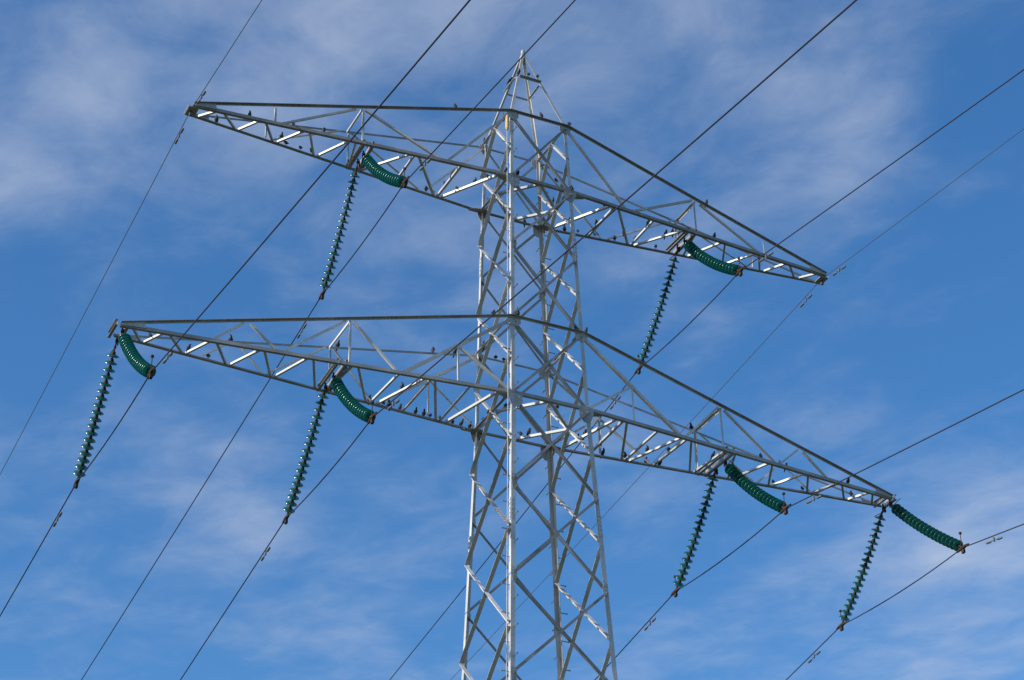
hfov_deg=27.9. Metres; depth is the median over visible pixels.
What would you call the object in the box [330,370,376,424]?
insulator string
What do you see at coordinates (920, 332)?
sky
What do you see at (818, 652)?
power conductor
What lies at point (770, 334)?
earth wire
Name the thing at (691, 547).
insulator string
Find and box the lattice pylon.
[107,50,896,679]
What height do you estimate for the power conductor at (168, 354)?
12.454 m
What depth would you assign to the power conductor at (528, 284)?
32.84 m
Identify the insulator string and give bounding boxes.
[73,338,118,488]
[118,325,155,379]
[282,383,328,524]
[318,158,359,299]
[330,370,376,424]
[362,148,408,188]
[634,244,679,373]
[670,468,717,596]
[683,235,745,276]
[723,457,791,514]
[836,504,885,630]
[888,499,968,553]
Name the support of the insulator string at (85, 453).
hanging from the lattice pylon
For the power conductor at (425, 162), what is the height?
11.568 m
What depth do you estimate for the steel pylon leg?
42.83 m
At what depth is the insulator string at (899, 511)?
44.90 m
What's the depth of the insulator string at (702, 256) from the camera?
45.94 m
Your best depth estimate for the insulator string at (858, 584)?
46.88 m
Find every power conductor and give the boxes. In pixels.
[0,0,470,615]
[81,0,575,679]
[180,0,856,679]
[390,69,1023,679]
[595,389,1023,679]
[786,524,1023,679]
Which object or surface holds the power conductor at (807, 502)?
hanging from the insulator string at (743, 482)
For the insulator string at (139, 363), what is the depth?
37.97 m
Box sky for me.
[0,0,1023,679]
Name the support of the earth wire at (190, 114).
attached to the lattice pylon
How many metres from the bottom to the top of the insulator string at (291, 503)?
2.254 m
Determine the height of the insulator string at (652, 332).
2.347 m
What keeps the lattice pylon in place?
on the ground
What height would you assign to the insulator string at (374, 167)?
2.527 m
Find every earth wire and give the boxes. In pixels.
[0,0,261,473]
[454,128,1023,675]
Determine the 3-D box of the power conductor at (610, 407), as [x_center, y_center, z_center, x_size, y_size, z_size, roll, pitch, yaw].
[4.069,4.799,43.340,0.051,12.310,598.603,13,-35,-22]
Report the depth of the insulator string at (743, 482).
43.21 m
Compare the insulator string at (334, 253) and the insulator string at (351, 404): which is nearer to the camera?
the insulator string at (351, 404)

